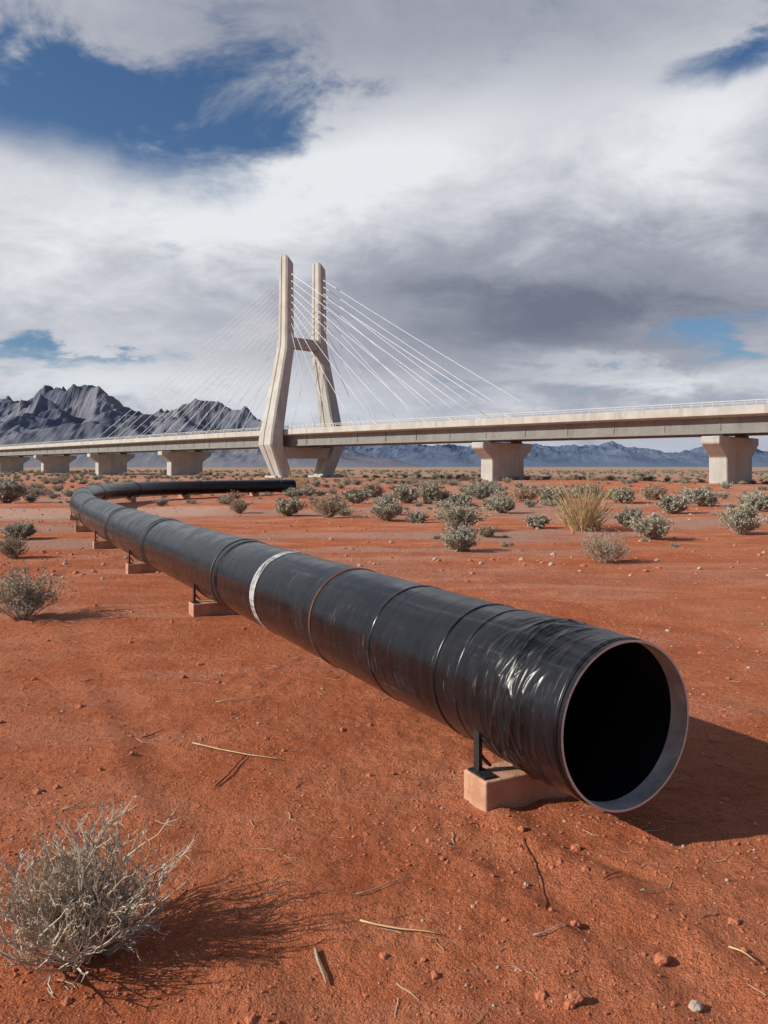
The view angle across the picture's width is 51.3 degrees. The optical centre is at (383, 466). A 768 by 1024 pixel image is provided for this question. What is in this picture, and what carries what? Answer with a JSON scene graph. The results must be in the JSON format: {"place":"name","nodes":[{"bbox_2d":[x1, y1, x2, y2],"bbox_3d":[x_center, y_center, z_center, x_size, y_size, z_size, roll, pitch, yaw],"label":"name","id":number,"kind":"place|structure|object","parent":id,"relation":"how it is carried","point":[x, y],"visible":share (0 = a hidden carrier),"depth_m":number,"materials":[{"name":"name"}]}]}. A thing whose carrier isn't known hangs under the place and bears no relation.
{"place":"outdoors","nodes":[
{"label":"outdoors","id":0,"kind":"place"},
{"bbox_2d":[0,384,422,466],"bbox_3d":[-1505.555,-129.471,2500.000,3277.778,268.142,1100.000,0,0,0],"label":"mountain range","id":1,"kind":"structure","parent":0,"point":[46,414],"depth_m":2232.46,"materials":[{"name":"grey stone"}]},
{"bbox_2d":[0,467,767,1023],"bbox_3d":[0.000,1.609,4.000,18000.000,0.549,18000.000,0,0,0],"label":"desert ground","id":2,"kind":"structure","parent":0,"point":[318,881],"depth_m":3.83,"materials":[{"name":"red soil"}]},
{"bbox_2d":[0,476,29,502],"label":"sagebrush","id":3,"kind":"object","parent":2,"relation":"on","point":[10,491],"visible":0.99,"depth_m":34.90,"materials":[{"name":"green plant"}]},
{"bbox_2d":[0,532,29,558],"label":"brown desert shrub","id":4,"kind":"object","parent":2,"relation":"on","point":[10,548],"visible":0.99,"depth_m":13.91,"materials":[{"name":"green plant"}]},
{"bbox_2d":[0,522,36,538],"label":"sagebrush","id":5,"kind":"object","parent":2,"relation":"on","point":[26,530],"visible":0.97,"depth_m":17.62,"materials":[{"name":"green plant"}]},
{"bbox_2d":[0,558,75,619],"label":"sagebrush","id":6,"kind":"object","parent":2,"relation":"on","point":[19,597],"visible":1,"depth_m":8.37,"materials":[{"name":"green plant"}]},
{"bbox_2d":[70,511,77,520],"bbox_3d":[-9.055,1.448,24.039,0.720,0.385,0.190,0,0,-21],"label":"pipe support","id":7,"kind":"object","parent":2,"relation":"on","point":[72,517],"visible":0.2,"depth_m":23.86,"materials":[{"name":"concrete"}]},
{"bbox_2d":[75,517,92,531],"bbox_3d":[-7.298,1.448,19.896,0.720,0.385,0.190,0,0,-24],"label":"pipe support","id":8,"kind":"object","parent":2,"relation":"on","point":[80,528],"visible":0.27,"depth_m":19.74,"materials":[{"name":"concrete"}]},
{"bbox_2d":[62,800,122,809],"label":"dry twig","id":9,"kind":"object","parent":2,"relation":"on","point":[88,804],"visible":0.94,"depth_m":3.73,"materials":[{"name":"beige wood"}]},
{"bbox_2d":[0,792,198,994],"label":"dry desert shrub","id":10,"kind":"object","parent":2,"relation":"on","point":[85,934],"visible":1,"depth_m":2.60,"materials":[{"name":"grey plant"}]},
{"bbox_2d":[93,531,116,548],"bbox_3d":[-5.374,1.448,15.829,0.720,0.385,0.190,0,0,-26],"label":"pipe support","id":11,"kind":"object","parent":2,"relation":"on","point":[101,544],"visible":0.33,"depth_m":15.66,"materials":[{"name":"concrete"}]},
{"bbox_2d":[120,494,135,501],"bbox_3d":[-11.856,1.448,37.088,0.720,0.385,0.190,0,0,9],"label":"pipe support","id":12,"kind":"object","parent":2,"relation":"on","point":[131,499],"visible":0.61,"depth_m":37.00,"materials":[{"name":"concrete"}]},
{"bbox_2d":[126,550,156,573],"bbox_3d":[-3.539,1.448,12.163,0.720,0.385,0.190,0,0,-27],"label":"pipe support","id":13,"kind":"object","parent":2,"relation":"on","point":[137,567],"visible":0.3,"depth_m":12.01,"materials":[{"name":"concrete"}]},
{"bbox_2d":[178,491,189,498],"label":"pipe support","id":14,"kind":"object","parent":2,"relation":"on","point":[185,496],"visible":0.71,"depth_m":41.11,"materials":[{"name":"concrete"}]},
{"bbox_2d":[189,583,235,616],"bbox_3d":[-1.741,1.448,8.702,0.720,0.385,0.190,0,0,-27],"label":"pipe support","id":15,"kind":"object","parent":2,"relation":"on","point":[211,607],"visible":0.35,"depth_m":8.55,"materials":[{"name":"concrete"}]},
{"bbox_2d":[215,755,246,786],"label":"dry twig","id":16,"kind":"object","parent":2,"relation":"on","point":[220,781],"visible":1,"depth_m":4.12,"materials":[{"name":"brown wood"}]},
{"bbox_2d":[192,742,282,759],"bbox_3d":[-0.830,1.591,4.467,0.619,0.016,0.023,0,0,26],"label":"dry twig","id":17,"kind":"object","parent":2,"relation":"on","point":[232,751],"visible":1,"depth_m":4.48,"materials":[{"name":"wood"}]},
{"bbox_2d":[216,696,259,702],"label":"dry twig","id":18,"kind":"object","parent":2,"relation":"on","point":[235,699],"visible":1,"depth_m":5.47,"materials":[{"name":"beige wood"}]},
{"bbox_2d":[228,496,250,512],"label":"brown desert shrub","id":19,"kind":"object","parent":2,"relation":"on","point":[239,506],"visible":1,"depth_m":27.57,"materials":[{"name":"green plant"}]},
{"bbox_2d":[250,490,258,495],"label":"pipe support","id":20,"kind":"object","parent":2,"relation":"on","point":[254,494],"visible":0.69,"depth_m":44.33,"materials":[{"name":"concrete"}]},
{"bbox_2d":[275,496,307,515],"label":"sagebrush","id":21,"kind":"object","parent":2,"relation":"on","point":[287,507],"visible":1,"depth_m":26.01,"materials":[{"name":"green plant"}]},
{"bbox_2d":[284,466,306,487],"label":"dry grass clump","id":22,"kind":"object","parent":2,"relation":"on","point":[298,483],"visible":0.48,"depth_m":51.27,"materials":[{"name":"plant"}]},
{"bbox_2d":[314,947,326,983],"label":"dry twig","id":23,"kind":"object","parent":2,"relation":"on","point":[318,961],"visible":1,"depth_m":2.56,"materials":[{"name":"beige wood"}]},
{"bbox_2d":[308,492,355,517],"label":"brown desert shrub","id":24,"kind":"object","parent":2,"relation":"on","point":[331,507],"visible":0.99,"depth_m":25.16,"materials":[{"name":"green plant"}]},
{"bbox_2d":[340,488,373,503],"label":"sagebrush","id":25,"kind":"object","parent":2,"relation":"on","point":[355,496],"visible":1,"depth_m":34.88,"materials":[{"name":"green plant"}]},
{"bbox_2d":[359,482,387,496],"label":"brown desert shrub","id":26,"kind":"object","parent":2,"relation":"on","point":[376,489],"visible":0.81,"depth_m":40.88,"materials":[{"name":"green plant"}]},
{"bbox_2d":[0,255,767,483],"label":"cable stayed bridge","id":27,"kind":"structure","parent":2,"relation":"on","point":[325,443],"depth_m":106.51,"materials":[{"name":"concrete"}]},
{"bbox_2d":[0,560,767,1023],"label":"plant litter","id":28,"kind":"object","parent":2,"relation":"on","point":[390,810],"visible":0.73,"depth_m":3.50,"materials":[{"name":"brown plant"}]},
{"bbox_2d":[0,469,767,550],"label":"desert scrub","id":29,"kind":"object","parent":2,"relation":"on","point":[36,491],"visible":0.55,"depth_m":71.77,"materials":[{"name":"green plant"}]},
{"bbox_2d":[356,877,413,894],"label":"dry twig","id":30,"kind":"object","parent":2,"relation":"on","point":[381,885],"visible":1,"depth_m":3.02,"materials":[{"name":"brown wood"}]},
{"bbox_2d":[370,493,401,520],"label":"sagebrush","id":31,"kind":"object","parent":2,"relation":"on","point":[386,509],"visible":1,"depth_m":23.87,"materials":[{"name":"green plant"}]},
{"bbox_2d":[360,919,441,934],"bbox_3d":[0.055,1.582,2.743,0.298,0.016,0.015,0,0,20],"label":"dry twig","id":32,"kind":"object","parent":2,"relation":"on","point":[372,923],"visible":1,"depth_m":2.74,"materials":[{"name":"wood"}]},
{"bbox_2d":[388,484,423,502],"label":"sagebrush","id":33,"kind":"object","parent":2,"relation":"on","point":[408,495],"visible":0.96,"depth_m":34.80,"materials":[{"name":"green plant"}]},
{"bbox_2d":[403,511,428,522],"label":"sagebrush","id":34,"kind":"object","parent":2,"relation":"on","point":[417,517],"visible":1,"depth_m":23.10,"materials":[{"name":"green plant"}]},
{"bbox_2d":[417,483,448,499],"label":"sagebrush","id":35,"kind":"object","parent":2,"relation":"on","point":[431,491],"visible":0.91,"depth_m":37.60,"materials":[{"name":"green plant"}]},
{"bbox_2d":[444,490,471,505],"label":"sagebrush","id":36,"kind":"object","parent":2,"relation":"on","point":[458,498],"visible":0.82,"depth_m":31.80,"materials":[{"name":"green plant"}]},
{"bbox_2d":[429,496,489,530],"bbox_3d":[1.885,1.173,19.975,1.501,0.924,1.472,0,0,-5],"label":"sagebrush","id":37,"kind":"object","parent":2,"relation":"on","point":[456,517],"visible":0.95,"depth_m":19.75,"materials":[{"name":"green plant"}]},
{"bbox_2d":[438,522,481,551],"bbox_3d":[1.365,1.330,15.191,0.944,0.605,0.868,0,0,-25],"label":"sagebrush","id":38,"kind":"object","parent":2,"relation":"on","point":[460,539],"visible":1,"depth_m":15.08,"materials":[{"name":"green plant"}]},
{"bbox_2d":[464,479,497,499],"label":"sagebrush","id":39,"kind":"object","parent":2,"relation":"on","point":[481,491],"visible":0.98,"depth_m":38.69,"materials":[{"name":"green plant"}]},
{"bbox_2d":[475,525,496,536],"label":"brown desert shrub","id":40,"kind":"object","parent":2,"relation":"on","point":[487,531],"visible":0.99,"depth_m":18.15,"materials":[{"name":"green plant"}]},
{"bbox_2d":[482,494,516,512],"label":"sagebrush","id":41,"kind":"object","parent":2,"relation":"on","point":[502,505],"visible":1,"depth_m":27.47,"materials":[{"name":"green plant"}]},
{"bbox_2d":[464,710,581,811],"bbox_3d":[0.744,1.448,3.930,0.720,0.385,0.190,0,0,-28],"label":"pipe support","id":42,"kind":"object","parent":2,"relation":"on","point":[488,786],"visible":0.4,"depth_m":3.78,"materials":[{"name":"concrete"}]},
{"bbox_2d":[70,479,688,812],"bbox_3d":[-6.303,1.094,24.162,8.983,0.759,43.524,0,0,-9],"label":"black pipeline","id":43,"kind":"object","parent":42,"relation":"on","point":[516,688],"visible":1,"depth_m":4.08,"materials":[{"name":"metal"}]},
{"bbox_2d":[507,483,540,501],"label":"brown desert shrub","id":44,"kind":"object","parent":2,"relation":"on","point":[522,494],"visible":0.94,"depth_m":36.67,"materials":[{"name":"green plant"}]},
{"bbox_2d":[522,837,542,907],"bbox_3d":[0.588,1.590,3.128,0.023,0.038,0.554,0,0,2],"label":"dry twig","id":45,"kind":"object","parent":2,"relation":"on","point":[534,869],"visible":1,"depth_m":3.20,"materials":[{"name":"brown wood"}]},
{"bbox_2d":[521,514,550,528],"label":"sagebrush","id":46,"kind":"object","parent":2,"relation":"on","point":[535,521],"visible":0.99,"depth_m":20.75,"materials":[{"name":"green plant"}]},
{"bbox_2d":[533,923,568,935],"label":"dry twig","id":47,"kind":"object","parent":2,"relation":"on","point":[549,929],"visible":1,"depth_m":2.71,"materials":[{"name":"grey wood"}]},
{"bbox_2d":[538,486,565,503],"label":"sagebrush","id":48,"kind":"object","parent":2,"relation":"on","point":[547,493],"visible":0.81,"depth_m":33.27,"materials":[{"name":"green plant"}]},
{"bbox_2d":[568,991,582,1004],"bbox_3d":[0.573,1.582,2.380,0.052,0.029,0.042,0,0,-20],"label":"stone","id":49,"kind":"object","parent":2,"relation":"on","point":[576,997],"visible":0.98,"depth_m":2.37,"materials":[{"name":"orange stone"}]},
{"bbox_2d":[543,468,622,531],"bbox_3d":[4.919,0.816,19.962,1.980,1.620,1.772,0,0,0],"label":"dry grass clump","id":50,"kind":"object","parent":2,"relation":"on","point":[581,521],"visible":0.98,"depth_m":19.90,"materials":[{"name":"plant"}]},
{"bbox_2d":[571,483,604,499],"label":"sagebrush","id":51,"kind":"object","parent":2,"relation":"on","point":[583,492],"visible":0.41,"depth_m":38.70,"materials":[{"name":"green plant"}]},
{"bbox_2d":[579,526,634,562],"bbox_3d":[3.725,1.309,13.415,0.993,0.648,1.101,0,0,-1],"label":"brown desert shrub","id":52,"kind":"object","parent":2,"relation":"on","point":[604,548],"visible":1,"depth_m":13.37,"materials":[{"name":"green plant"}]},
{"bbox_2d":[607,485,637,503],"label":"sagebrush","id":53,"kind":"object","parent":2,"relation":"on","point":[625,494],"visible":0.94,"depth_m":34.84,"materials":[{"name":"green plant"}]},
{"bbox_2d":[612,505,641,526],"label":"sagebrush","id":54,"kind":"object","parent":2,"relation":"on","point":[624,517],"visible":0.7,"depth_m":21.38,"materials":[{"name":"green plant"}]},
{"bbox_2d":[627,513,673,539],"bbox_3d":[5.886,1.294,17.630,1.023,0.648,1.060,0,0,29],"label":"sagebrush","id":55,"kind":"object","parent":2,"relation":"on","point":[655,526],"visible":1,"depth_m":17.42,"materials":[{"name":"green plant"}]},
{"bbox_2d":[639,481,668,499],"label":"brown desert shrub","id":56,"kind":"object","parent":2,"relation":"on","point":[654,491],"visible":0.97,"depth_m":38.75,"materials":[{"name":"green plant"}]},
{"bbox_2d":[654,952,669,966],"bbox_3d":[0.902,1.598,2.596,0.049,0.030,0.052,0,0,21],"label":"stone","id":57,"kind":"object","parent":2,"relation":"on","point":[661,959],"visible":1,"depth_m":2.58,"materials":[{"name":"orange stone"}]},
{"bbox_2d":[654,491,690,513],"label":"sagebrush","id":58,"kind":"object","parent":2,"relation":"on","point":[669,504],"visible":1,"depth_m":27.00,"materials":[{"name":"green plant"}]},
{"bbox_2d":[688,1000,702,1012],"bbox_3d":[0.927,1.604,2.378,0.050,0.026,0.038,0,0,-43],"label":"stone","id":59,"kind":"object","parent":2,"relation":"on","point":[696,1006],"visible":1,"depth_m":2.37,"materials":[{"name":"beige stone"}]},
{"bbox_2d":[682,485,718,506],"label":"sagebrush","id":60,"kind":"object","parent":2,"relation":"on","point":[703,496],"visible":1,"depth_m":31.70,"materials":[{"name":"green plant"}]},
{"bbox_2d":[715,502,767,534],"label":"sagebrush","id":61,"kind":"object","parent":2,"relation":"on","point":[742,521],"visible":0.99,"depth_m":18.83,"materials":[{"name":"green plant"}]},
{"bbox_2d":[728,945,755,961],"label":"dry twig","id":62,"kind":"object","parent":2,"relation":"on","point":[734,948],"visible":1,"depth_m":2.61,"materials":[{"name":"wood"}]},
{"bbox_2d":[735,491,767,510],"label":"sagebrush","id":63,"kind":"object","parent":2,"relation":"on","point":[760,500],"visible":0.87,"depth_m":28.11,"materials":[{"name":"green plant"}]},
{"bbox_2d":[0,0,767,452],"label":"sky","id":64,"kind":"structure","parent":0,"point":[565,202],"materials":[{"name":"white"}]},
{"bbox_2d":[344,441,767,466],"bbox_3d":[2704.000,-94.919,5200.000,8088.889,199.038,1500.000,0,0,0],"label":"mountain range","id":65,"kind":"structure","parent":0,"point":[610,454],"depth_m":4741.35,"materials":[{"name":"stone"}]}
]}

